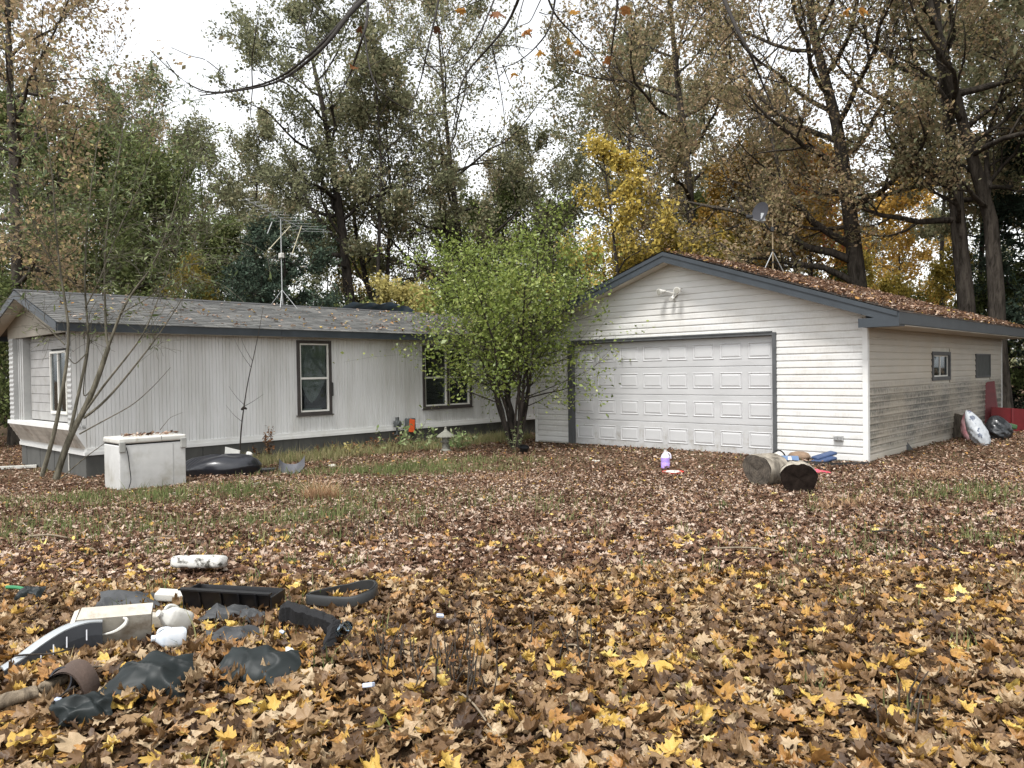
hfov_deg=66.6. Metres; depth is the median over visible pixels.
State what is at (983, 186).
oak tree
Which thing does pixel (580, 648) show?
stick
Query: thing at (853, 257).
oak tree
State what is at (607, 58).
overhanging branch
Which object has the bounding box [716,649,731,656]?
fallen leaf
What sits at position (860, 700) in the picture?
fallen leaf
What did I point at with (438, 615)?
litter scrap
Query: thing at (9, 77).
oak tree
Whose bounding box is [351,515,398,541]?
dry stalks
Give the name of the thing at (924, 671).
fallen leaf
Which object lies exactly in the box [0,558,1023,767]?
leaf litter
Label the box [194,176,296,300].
oak tree
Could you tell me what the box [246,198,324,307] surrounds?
tv aerial
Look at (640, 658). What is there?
fallen leaf
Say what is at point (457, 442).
weed
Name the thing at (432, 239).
young tree
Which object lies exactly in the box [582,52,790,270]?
oak tree
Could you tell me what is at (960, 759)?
fallen leaf
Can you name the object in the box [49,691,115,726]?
tarp scrap
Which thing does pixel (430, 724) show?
fallen leaf
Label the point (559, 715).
fallen leaf
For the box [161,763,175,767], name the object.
fallen leaf
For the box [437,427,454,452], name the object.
stone lantern
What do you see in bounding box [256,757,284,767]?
fallen leaf
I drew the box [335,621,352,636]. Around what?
glass jar
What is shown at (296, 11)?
oak tree
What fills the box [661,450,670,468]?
washer fluid jug
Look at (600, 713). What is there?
fallen leaf
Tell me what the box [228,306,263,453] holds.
bare sapling
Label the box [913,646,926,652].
fallen leaf
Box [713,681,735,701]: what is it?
fallen leaf
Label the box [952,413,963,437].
wood slab
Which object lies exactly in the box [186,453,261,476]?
plastic bundle
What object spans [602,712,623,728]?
fallen leaf
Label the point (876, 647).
fallen leaf
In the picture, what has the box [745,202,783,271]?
satellite dish
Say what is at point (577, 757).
fallen leaf
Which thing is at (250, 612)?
plastic sheet
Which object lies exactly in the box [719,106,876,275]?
oak tree
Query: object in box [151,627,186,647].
plastic jug
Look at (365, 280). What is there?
oak tree
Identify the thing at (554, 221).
young tree
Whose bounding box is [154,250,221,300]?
young tree
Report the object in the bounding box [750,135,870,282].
maple tree
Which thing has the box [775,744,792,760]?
fallen leaf
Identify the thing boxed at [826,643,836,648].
fallen leaf
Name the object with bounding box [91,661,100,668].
fallen leaf
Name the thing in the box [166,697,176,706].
fallen leaf
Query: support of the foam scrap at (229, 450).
on the plastic bundle
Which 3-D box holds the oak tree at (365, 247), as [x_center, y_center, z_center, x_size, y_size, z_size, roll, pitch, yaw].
[-4.706,-6.501,30.426,5.722,15.684,4.853,-1,1,-29]
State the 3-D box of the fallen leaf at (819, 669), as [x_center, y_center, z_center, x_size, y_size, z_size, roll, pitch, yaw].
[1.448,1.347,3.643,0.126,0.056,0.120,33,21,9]
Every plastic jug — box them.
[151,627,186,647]
[155,604,193,629]
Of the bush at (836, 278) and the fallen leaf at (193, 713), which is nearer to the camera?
the fallen leaf at (193, 713)
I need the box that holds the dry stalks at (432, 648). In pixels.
[398,631,467,682]
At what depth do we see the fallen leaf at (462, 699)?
3.35 m
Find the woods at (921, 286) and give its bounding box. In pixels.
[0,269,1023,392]
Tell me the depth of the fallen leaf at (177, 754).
2.94 m
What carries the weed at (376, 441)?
on the ground at (406, 752)
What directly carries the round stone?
on the ground at (406, 752)
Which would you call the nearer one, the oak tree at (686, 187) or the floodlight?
the floodlight
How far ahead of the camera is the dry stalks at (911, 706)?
3.19 m
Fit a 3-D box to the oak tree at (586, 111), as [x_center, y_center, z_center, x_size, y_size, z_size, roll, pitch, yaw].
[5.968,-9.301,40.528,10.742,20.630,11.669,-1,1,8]
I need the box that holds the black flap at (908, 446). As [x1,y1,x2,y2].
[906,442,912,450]
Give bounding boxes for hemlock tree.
[207,212,350,307]
[949,98,1023,408]
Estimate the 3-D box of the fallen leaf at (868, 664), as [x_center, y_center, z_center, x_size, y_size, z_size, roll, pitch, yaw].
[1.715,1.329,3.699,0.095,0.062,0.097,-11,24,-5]
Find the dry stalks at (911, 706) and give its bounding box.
[873,664,931,743]
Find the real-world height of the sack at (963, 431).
0.660 m
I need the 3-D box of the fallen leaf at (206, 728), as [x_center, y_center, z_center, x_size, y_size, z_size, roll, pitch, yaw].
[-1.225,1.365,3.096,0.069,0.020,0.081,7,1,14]
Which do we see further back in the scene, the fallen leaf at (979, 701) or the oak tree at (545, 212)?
the oak tree at (545, 212)
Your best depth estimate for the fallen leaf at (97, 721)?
3.19 m
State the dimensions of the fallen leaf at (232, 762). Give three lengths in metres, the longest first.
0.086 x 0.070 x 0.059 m
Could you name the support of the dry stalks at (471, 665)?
on the leaf litter at (760, 612)
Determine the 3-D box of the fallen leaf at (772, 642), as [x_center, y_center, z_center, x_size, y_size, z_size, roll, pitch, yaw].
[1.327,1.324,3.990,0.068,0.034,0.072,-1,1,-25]
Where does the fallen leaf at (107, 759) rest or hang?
on the leaf litter at (760, 612)
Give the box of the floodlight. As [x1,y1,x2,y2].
[656,287,681,300]
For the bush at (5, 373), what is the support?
on the ground at (406, 752)
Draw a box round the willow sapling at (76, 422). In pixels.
[0,45,280,479]
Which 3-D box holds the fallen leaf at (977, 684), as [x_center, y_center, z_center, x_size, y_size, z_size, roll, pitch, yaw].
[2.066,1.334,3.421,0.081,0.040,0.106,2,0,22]
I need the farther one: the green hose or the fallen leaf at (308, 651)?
the green hose
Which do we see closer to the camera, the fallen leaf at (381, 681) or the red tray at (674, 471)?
the fallen leaf at (381, 681)
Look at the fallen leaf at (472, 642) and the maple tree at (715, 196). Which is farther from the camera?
the maple tree at (715, 196)
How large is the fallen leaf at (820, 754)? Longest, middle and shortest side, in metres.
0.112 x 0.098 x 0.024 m
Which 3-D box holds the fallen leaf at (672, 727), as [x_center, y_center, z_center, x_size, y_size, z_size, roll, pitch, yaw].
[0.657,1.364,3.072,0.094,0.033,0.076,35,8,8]
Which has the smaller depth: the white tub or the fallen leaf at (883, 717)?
the fallen leaf at (883, 717)
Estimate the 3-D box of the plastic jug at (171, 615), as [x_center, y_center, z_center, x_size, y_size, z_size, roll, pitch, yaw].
[-1.874,1.299,4.327,0.095,0.172,0.209,0,1,35]
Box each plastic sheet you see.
[95,590,159,607]
[198,603,249,620]
[205,625,259,640]
[240,608,264,623]
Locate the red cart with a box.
[985,381,1023,431]
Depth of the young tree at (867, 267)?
35.35 m
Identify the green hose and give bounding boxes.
[5,585,22,589]
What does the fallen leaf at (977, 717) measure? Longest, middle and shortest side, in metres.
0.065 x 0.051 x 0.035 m
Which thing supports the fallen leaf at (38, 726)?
on the leaf litter at (760, 612)
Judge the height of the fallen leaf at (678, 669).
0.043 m
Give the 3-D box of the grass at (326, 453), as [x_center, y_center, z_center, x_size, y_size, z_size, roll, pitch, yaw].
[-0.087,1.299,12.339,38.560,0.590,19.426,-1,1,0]
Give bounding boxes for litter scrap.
[362,682,374,687]
[436,613,443,617]
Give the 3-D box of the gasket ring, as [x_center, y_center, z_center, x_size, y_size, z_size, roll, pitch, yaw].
[-1.073,1.319,4.929,0.448,0.097,0.340,-1,1,-14]
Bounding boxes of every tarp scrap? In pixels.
[14,586,45,599]
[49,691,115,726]
[98,650,193,700]
[203,645,300,691]
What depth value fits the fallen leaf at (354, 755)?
2.90 m
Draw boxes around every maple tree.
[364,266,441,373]
[504,127,723,314]
[612,212,745,276]
[651,134,838,268]
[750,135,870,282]
[818,178,954,304]
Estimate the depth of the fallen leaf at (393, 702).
3.37 m
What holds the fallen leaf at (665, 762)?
on the leaf litter at (760, 612)
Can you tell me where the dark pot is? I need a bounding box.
[50,666,78,690]
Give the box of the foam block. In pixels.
[70,603,152,644]
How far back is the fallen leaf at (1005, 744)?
2.90 m
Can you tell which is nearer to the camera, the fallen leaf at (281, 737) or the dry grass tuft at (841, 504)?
the fallen leaf at (281, 737)
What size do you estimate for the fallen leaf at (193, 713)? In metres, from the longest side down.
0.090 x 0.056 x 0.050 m
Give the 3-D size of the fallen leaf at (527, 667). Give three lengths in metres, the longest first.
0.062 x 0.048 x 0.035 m
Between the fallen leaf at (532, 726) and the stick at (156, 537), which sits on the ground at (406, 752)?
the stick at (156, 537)
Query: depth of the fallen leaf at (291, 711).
3.27 m
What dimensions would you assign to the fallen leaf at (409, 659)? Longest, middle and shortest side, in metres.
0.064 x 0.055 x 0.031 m
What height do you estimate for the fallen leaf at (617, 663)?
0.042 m
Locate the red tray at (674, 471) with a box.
[662,470,683,474]
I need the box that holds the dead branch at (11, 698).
[0,665,101,709]
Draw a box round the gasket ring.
[306,580,377,606]
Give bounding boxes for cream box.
[152,612,163,627]
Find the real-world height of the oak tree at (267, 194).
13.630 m
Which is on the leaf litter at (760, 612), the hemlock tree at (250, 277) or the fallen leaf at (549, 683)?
the fallen leaf at (549, 683)
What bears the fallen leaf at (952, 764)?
on the leaf litter at (760, 612)
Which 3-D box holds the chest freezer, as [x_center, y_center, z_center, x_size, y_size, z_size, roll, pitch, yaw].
[-5.561,1.134,11.850,0.674,0.843,0.986,0,1,44]
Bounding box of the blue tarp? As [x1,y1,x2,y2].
[342,302,414,311]
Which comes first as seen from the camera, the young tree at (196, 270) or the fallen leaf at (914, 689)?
the fallen leaf at (914, 689)
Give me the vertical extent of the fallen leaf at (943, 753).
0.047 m
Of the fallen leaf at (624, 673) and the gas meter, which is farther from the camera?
the gas meter
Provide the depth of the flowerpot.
15.95 m
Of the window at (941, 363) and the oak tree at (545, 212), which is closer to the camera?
the window at (941, 363)
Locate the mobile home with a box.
[0,289,534,477]
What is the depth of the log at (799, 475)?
9.65 m
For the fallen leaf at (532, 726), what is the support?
on the leaf litter at (760, 612)
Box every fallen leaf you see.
[0,710,15,717]
[3,650,18,654]
[3,664,23,679]
[6,658,22,668]
[6,729,42,746]
[32,761,51,767]
[33,721,57,732]
[39,686,53,702]
[39,697,53,715]
[42,734,55,743]
[50,732,94,752]
[61,749,83,767]
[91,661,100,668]
[92,715,112,725]
[101,756,113,764]
[116,726,138,740]
[117,707,135,714]
[117,713,142,724]
[123,648,146,659]
[134,737,163,749]
[138,749,161,764]
[141,716,157,727]
[145,689,161,700]
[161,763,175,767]
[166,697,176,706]
[175,747,193,756]
[184,707,200,718]
[188,690,199,696]
[197,723,212,733]
[200,699,218,707]
[206,667,225,677]
[212,755,222,765]
[214,725,236,740]
[218,714,244,729]
[220,693,235,701]
[226,755,241,767]
[235,696,252,705]
[240,744,259,757]
[243,711,258,719]
[251,716,271,727]
[256,693,280,714]
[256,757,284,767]
[264,700,297,719]
[274,731,291,745]
[277,677,302,690]
[288,761,302,767]
[292,749,308,755]
[296,701,326,721]
[299,648,315,659]
[303,718,318,735]
[306,656,324,664]
[314,679,329,696]
[316,753,338,766]
[325,672,336,680]
[328,710,344,719]
[338,657,357,665]
[343,748,364,765]
[344,639,361,647]
[344,733,363,745]
[350,669,369,676]
[356,674,377,682]
[357,691,374,705]
[358,747,381,767]
[367,715,386,727]
[378,676,388,683]
[390,699,400,706]
[404,680,426,689]
[407,657,416,664]
[411,640,422,648]
[412,755,424,767]
[413,666,424,677]
[420,681,441,694]
[424,740,446,755]
[427,717,445,730]
[434,640,448,651]
[441,751,461,767]
[446,680,459,690]
[454,695,467,702]
[455,666,469,674]
[457,701,472,718]
[461,712,485,730]
[470,638,484,644]
[471,741,495,747]
[472,681,493,693]
[474,655,493,669]
[479,653,495,663]
[480,691,493,702]
[481,710,494,718]
[487,746,509,762]
[500,721,517,735]
[511,732,533,745]
[520,663,532,670]
[522,679,533,688]
[522,715,541,731]
[523,694,537,707]
[536,697,558,714]
[542,764,555,767]
[544,679,561,689]
[549,670,565,680]
[549,707,571,726]
[556,687,573,700]
[558,725,568,736]
[562,651,575,664]
[564,651,583,662]
[569,750,588,767]
[574,717,595,737]
[574,745,601,756]
[575,640,589,649]
[575,670,591,680]
[595,689,608,698]
[595,708,607,718]
[600,649,618,657]
[602,680,616,687]
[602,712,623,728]
[605,726,621,738]
[607,656,627,667]
[612,665,631,678]
[616,746,630,760]
[626,679,643,691]
[628,650,648,666]
[630,668,652,688]
[633,712,654,723]
[637,702,648,713]
[645,731,664,743]
[648,750,679,767]
[650,637,662,645]
[651,660,672,672]
[655,678,668,690]
[656,733,682,755]
[668,723,688,737]
[673,664,686,673]
[673,706,690,719]
[676,703,693,713]
[677,682,695,688]
[684,691,698,701]
[686,757,702,767]
[690,663,703,672]
[691,722,716,730]
[696,632,712,644]
[696,654,723,664]
[697,702,715,721]
[702,669,720,680]
[706,755,730,767]
[707,660,724,671]
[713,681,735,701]
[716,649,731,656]
[718,700,735,711]
[720,671,734,685]
[724,730,752,755]
[726,667,742,679]
[747,685,763,694]
[747,704,769,723]
[764,639,778,647]
[772,647,786,657]
[775,680,793,698]
[775,707,797,720]
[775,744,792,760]
[780,735,802,754]
[784,727,798,737]
[793,662,817,674]
[802,684,817,695]
[808,641,821,650]
[809,653,828,665]
[810,748,832,763]
[811,736,834,751]
[814,662,824,675]
[819,690,847,706]
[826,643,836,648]
[831,654,855,670]
[837,641,854,652]
[843,713,865,724]
[845,737,871,759]
[848,650,860,658]
[849,694,868,707]
[855,661,864,669]
[863,659,886,670]
[867,632,874,641]
[868,644,882,652]
[875,706,902,725]
[885,729,907,743]
[887,704,903,714]
[887,749,901,758]
[894,631,915,644]
[899,724,920,741]
[908,683,922,692]
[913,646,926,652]
[916,702,931,709]
[919,663,940,677]
[921,711,935,718]
[930,741,950,757]
[936,655,955,666]
[941,761,955,767]
[944,685,958,694]
[947,718,969,735]
[949,699,966,712]
[952,747,978,766]
[955,663,969,670]
[962,653,977,662]
[973,681,992,689]
[973,715,986,724]
[975,698,994,705]
[981,699,1004,714]
[999,740,1015,747]
[1006,665,1023,679]
[1014,684,1023,694]
[1017,630,1023,640]
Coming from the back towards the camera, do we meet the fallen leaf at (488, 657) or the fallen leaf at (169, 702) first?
the fallen leaf at (488, 657)
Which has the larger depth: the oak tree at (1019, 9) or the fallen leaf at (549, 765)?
the oak tree at (1019, 9)
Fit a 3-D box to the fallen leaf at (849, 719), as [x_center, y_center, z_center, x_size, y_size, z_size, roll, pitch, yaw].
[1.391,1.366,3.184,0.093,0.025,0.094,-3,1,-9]
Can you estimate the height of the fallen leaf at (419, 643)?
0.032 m
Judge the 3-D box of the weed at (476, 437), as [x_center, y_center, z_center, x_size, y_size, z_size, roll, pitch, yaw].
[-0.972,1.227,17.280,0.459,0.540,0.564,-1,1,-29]
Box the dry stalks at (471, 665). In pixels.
[409,637,500,701]
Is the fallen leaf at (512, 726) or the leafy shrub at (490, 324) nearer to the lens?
the fallen leaf at (512, 726)
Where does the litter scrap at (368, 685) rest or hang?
on the leaf litter at (760, 612)
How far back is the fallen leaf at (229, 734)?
3.03 m
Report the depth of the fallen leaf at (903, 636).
4.04 m
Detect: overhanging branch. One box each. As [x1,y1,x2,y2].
[150,0,450,143]
[360,0,440,118]
[401,0,505,67]
[451,0,531,158]
[496,0,555,79]
[548,0,619,95]
[607,0,631,79]
[700,0,867,103]
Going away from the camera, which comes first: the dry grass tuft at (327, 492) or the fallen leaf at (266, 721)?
the fallen leaf at (266, 721)
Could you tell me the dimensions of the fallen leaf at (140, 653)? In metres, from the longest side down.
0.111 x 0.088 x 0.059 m
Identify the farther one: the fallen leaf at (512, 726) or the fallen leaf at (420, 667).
the fallen leaf at (420, 667)
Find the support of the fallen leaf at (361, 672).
on the leaf litter at (760, 612)
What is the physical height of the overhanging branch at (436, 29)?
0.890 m
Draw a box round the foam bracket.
[278,600,340,649]
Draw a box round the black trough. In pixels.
[178,583,285,610]
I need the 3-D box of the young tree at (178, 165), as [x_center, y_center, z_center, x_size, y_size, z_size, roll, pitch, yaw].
[-13.760,-4.121,29.333,6.415,11.166,7.972,0,1,24]
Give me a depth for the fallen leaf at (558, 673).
3.64 m
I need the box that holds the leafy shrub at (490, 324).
[332,184,654,448]
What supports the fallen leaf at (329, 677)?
on the leaf litter at (760, 612)
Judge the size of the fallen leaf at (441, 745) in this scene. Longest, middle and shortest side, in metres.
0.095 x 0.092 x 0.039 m
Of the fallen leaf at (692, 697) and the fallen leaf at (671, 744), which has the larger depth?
the fallen leaf at (692, 697)
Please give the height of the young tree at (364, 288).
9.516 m
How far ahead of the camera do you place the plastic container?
5.88 m
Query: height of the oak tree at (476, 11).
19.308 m
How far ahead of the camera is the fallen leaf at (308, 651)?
3.94 m
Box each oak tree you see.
[0,0,97,275]
[0,0,190,445]
[0,139,100,278]
[46,106,231,295]
[47,52,240,298]
[89,181,211,298]
[95,118,285,296]
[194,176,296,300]
[198,0,472,303]
[201,101,313,291]
[209,179,330,305]
[288,91,458,302]
[303,0,604,313]
[309,12,461,302]
[333,68,472,285]
[382,159,509,307]
[439,150,577,315]
[483,115,616,312]
[499,198,600,300]
[533,0,876,273]
[535,0,728,287]
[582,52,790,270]
[603,0,1001,287]
[609,49,836,269]
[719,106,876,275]
[744,0,1023,407]
[746,0,1023,312]
[813,192,929,287]
[860,0,1023,238]
[870,1,1023,246]
[881,0,1011,305]
[896,0,1022,282]
[907,178,1023,311]
[986,0,1023,163]
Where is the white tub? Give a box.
[154,588,181,601]
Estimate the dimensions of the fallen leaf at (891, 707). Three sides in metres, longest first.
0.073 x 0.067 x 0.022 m
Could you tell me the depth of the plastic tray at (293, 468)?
13.41 m
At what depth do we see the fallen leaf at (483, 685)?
3.49 m
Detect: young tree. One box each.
[0,87,112,384]
[9,113,235,297]
[42,122,237,299]
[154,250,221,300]
[168,207,275,300]
[264,208,394,307]
[328,236,384,301]
[380,211,488,313]
[419,167,567,317]
[510,196,606,302]
[641,189,755,249]
[703,219,753,263]
[756,227,828,275]
[830,238,880,288]
[874,269,920,297]
[915,240,979,308]
[1014,144,1023,262]
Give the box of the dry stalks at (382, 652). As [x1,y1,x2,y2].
[344,622,433,673]
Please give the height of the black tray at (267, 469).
0.090 m
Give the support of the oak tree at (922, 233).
on the ground at (406, 752)
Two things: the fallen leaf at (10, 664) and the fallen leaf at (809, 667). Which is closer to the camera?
the fallen leaf at (809, 667)
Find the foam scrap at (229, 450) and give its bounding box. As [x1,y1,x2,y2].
[225,447,239,453]
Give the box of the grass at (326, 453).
[0,429,1023,767]
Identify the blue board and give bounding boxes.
[782,456,798,460]
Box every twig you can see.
[14,646,74,656]
[51,686,75,703]
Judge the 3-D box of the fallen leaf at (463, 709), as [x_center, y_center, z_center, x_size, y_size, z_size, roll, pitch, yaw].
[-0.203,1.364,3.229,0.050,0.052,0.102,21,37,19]
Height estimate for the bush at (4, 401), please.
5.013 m
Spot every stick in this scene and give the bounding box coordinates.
[29,534,67,537]
[140,536,174,542]
[449,685,491,730]
[564,644,582,651]
[710,547,778,551]
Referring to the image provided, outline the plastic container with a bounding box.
[170,555,227,567]
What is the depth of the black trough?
4.86 m
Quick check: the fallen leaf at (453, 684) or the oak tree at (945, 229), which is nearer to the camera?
the fallen leaf at (453, 684)
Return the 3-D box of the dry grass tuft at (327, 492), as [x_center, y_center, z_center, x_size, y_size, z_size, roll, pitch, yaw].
[-2.324,1.099,10.047,1.253,0.750,1.690,-1,1,0]
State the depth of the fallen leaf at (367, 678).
3.60 m
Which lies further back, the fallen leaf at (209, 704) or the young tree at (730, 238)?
the young tree at (730, 238)
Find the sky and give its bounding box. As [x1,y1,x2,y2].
[0,0,1023,359]
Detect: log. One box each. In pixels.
[742,453,787,485]
[780,460,817,493]
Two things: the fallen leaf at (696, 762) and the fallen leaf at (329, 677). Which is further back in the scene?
the fallen leaf at (329, 677)
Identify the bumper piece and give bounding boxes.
[0,619,102,678]
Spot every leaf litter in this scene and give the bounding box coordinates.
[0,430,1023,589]
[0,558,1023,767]
[0,581,391,724]
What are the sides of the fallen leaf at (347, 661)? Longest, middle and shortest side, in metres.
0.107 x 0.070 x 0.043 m
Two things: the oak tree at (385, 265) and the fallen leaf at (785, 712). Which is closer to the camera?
the fallen leaf at (785, 712)
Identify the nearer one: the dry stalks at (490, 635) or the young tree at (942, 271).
the dry stalks at (490, 635)
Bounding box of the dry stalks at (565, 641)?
[556,612,591,671]
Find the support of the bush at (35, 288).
on the ground at (406, 752)
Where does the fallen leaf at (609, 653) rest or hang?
on the leaf litter at (760, 612)
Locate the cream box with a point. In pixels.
(156, 622)
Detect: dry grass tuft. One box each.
[283,446,366,500]
[476,469,545,483]
[807,489,888,510]
[878,468,967,480]
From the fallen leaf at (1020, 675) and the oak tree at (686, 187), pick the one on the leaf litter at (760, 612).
the fallen leaf at (1020, 675)
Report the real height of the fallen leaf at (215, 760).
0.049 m
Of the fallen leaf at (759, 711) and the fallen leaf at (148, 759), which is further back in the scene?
the fallen leaf at (759, 711)
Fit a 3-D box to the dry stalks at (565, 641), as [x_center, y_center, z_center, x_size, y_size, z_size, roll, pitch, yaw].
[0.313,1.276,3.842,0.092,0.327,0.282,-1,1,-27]
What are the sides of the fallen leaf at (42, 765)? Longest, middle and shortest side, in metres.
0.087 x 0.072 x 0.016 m
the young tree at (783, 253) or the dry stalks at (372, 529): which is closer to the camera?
the dry stalks at (372, 529)
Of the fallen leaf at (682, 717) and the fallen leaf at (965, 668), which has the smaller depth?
the fallen leaf at (682, 717)
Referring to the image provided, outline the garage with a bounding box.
[516,248,1023,461]
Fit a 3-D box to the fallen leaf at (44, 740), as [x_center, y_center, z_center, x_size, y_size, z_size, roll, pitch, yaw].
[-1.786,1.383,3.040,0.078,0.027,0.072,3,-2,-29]
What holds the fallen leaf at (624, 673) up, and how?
on the leaf litter at (760, 612)
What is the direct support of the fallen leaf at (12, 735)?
on the leaf litter at (760, 612)
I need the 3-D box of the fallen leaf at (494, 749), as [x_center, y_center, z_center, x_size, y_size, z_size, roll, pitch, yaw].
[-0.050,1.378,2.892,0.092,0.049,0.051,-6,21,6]
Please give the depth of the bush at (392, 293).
23.59 m
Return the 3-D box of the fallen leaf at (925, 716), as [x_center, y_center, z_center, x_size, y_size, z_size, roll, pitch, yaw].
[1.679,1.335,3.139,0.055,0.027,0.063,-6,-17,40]
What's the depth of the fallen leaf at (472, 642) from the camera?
4.08 m
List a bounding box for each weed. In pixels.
[252,425,274,458]
[289,441,373,454]
[329,441,359,456]
[355,432,409,449]
[376,419,431,453]
[406,426,432,452]
[431,427,472,450]
[455,427,478,450]
[505,417,523,451]
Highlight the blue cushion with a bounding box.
[811,451,836,461]
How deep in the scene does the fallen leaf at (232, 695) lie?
3.43 m
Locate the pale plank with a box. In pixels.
[0,464,37,468]
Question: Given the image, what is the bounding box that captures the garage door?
[575,335,772,454]
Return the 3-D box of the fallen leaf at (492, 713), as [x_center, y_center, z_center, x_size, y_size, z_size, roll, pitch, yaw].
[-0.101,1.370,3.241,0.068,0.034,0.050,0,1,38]
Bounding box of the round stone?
[788,451,810,459]
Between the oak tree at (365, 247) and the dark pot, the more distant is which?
the oak tree at (365, 247)
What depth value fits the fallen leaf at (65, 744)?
3.00 m
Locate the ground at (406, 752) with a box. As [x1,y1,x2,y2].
[0,386,1023,767]
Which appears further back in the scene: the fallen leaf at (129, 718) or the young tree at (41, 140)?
the young tree at (41, 140)
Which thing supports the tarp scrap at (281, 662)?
on the leaf litter at (760, 612)
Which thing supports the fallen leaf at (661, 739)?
on the leaf litter at (760, 612)
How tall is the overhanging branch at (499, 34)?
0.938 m
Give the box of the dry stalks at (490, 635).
[456,600,535,649]
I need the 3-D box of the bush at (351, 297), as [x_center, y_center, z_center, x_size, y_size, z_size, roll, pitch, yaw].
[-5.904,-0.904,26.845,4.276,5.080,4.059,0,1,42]
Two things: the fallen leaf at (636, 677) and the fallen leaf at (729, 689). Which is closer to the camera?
the fallen leaf at (729, 689)
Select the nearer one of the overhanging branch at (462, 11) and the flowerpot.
the overhanging branch at (462, 11)
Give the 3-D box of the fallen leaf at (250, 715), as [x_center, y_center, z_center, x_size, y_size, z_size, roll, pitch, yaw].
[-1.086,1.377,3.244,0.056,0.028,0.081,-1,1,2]
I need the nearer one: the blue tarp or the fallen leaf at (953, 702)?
the fallen leaf at (953, 702)
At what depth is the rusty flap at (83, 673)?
3.49 m
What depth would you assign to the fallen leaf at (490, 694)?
3.39 m
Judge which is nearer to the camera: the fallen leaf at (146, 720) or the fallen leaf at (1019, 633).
the fallen leaf at (146, 720)
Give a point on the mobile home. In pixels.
(306, 389)
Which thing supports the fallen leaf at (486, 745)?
on the leaf litter at (760, 612)
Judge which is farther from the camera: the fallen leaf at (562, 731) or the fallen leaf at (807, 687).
the fallen leaf at (807, 687)
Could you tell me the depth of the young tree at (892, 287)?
33.76 m
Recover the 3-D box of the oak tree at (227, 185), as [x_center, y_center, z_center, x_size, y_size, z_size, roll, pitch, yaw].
[-14.627,-5.654,36.490,7.662,14.148,8.322,0,1,31]
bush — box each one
[0,263,64,435]
[0,267,27,426]
[0,276,103,422]
[122,276,212,299]
[315,287,375,307]
[397,282,464,314]
[813,262,847,282]
[910,291,1014,362]
[943,255,1023,399]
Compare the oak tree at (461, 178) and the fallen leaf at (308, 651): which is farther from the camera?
the oak tree at (461, 178)
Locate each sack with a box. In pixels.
[960,410,971,440]
[964,410,990,445]
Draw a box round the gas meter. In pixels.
[393,417,415,443]
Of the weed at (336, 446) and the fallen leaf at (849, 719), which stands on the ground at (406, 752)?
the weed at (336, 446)
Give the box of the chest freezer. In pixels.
[103,430,186,489]
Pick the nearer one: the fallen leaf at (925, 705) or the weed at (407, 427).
the fallen leaf at (925, 705)
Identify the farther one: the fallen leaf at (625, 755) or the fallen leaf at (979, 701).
the fallen leaf at (979, 701)
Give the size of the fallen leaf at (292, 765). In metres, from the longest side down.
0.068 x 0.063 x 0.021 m
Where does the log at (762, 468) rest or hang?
on the ground at (406, 752)
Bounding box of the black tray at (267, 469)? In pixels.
[260,467,276,473]
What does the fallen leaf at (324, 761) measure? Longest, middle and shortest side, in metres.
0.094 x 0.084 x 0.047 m
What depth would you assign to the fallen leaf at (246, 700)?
3.36 m
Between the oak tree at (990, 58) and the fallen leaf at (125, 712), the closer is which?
the fallen leaf at (125, 712)
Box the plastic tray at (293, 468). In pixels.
[278,456,304,473]
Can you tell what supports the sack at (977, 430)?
on the ground at (406, 752)
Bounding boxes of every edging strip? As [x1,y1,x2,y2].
[787,460,828,464]
[830,462,869,466]
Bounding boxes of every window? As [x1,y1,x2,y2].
[49,350,67,414]
[296,340,333,416]
[422,345,473,409]
[931,351,950,380]
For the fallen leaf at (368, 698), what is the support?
on the leaf litter at (760, 612)
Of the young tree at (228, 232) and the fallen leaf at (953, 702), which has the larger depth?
the young tree at (228, 232)
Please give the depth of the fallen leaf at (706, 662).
3.80 m
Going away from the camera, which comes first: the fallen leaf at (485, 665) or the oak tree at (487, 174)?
the fallen leaf at (485, 665)
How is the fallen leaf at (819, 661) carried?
on the leaf litter at (760, 612)
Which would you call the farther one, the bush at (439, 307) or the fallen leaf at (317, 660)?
the bush at (439, 307)
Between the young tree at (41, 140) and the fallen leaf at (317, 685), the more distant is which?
the young tree at (41, 140)
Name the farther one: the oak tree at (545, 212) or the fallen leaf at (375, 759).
the oak tree at (545, 212)
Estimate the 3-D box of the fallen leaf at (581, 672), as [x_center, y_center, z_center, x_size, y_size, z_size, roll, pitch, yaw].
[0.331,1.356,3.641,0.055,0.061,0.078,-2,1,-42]
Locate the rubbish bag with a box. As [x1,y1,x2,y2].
[985,415,1013,439]
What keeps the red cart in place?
on the ground at (406, 752)
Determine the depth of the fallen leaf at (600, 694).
3.41 m
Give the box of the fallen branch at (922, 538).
[872,523,969,563]
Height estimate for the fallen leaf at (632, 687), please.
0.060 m
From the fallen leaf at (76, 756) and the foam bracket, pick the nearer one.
the fallen leaf at (76, 756)
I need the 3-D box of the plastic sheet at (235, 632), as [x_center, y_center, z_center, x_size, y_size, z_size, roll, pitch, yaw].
[-1.517,1.362,4.211,0.297,0.076,0.191,-1,18,-23]
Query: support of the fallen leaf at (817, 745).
on the leaf litter at (760, 612)
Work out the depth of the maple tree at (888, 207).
42.79 m
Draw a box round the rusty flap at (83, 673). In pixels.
[46,659,100,694]
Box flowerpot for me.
[519,444,528,453]
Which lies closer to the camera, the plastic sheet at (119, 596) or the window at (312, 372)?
the plastic sheet at (119, 596)
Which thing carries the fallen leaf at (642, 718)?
on the ground at (406, 752)

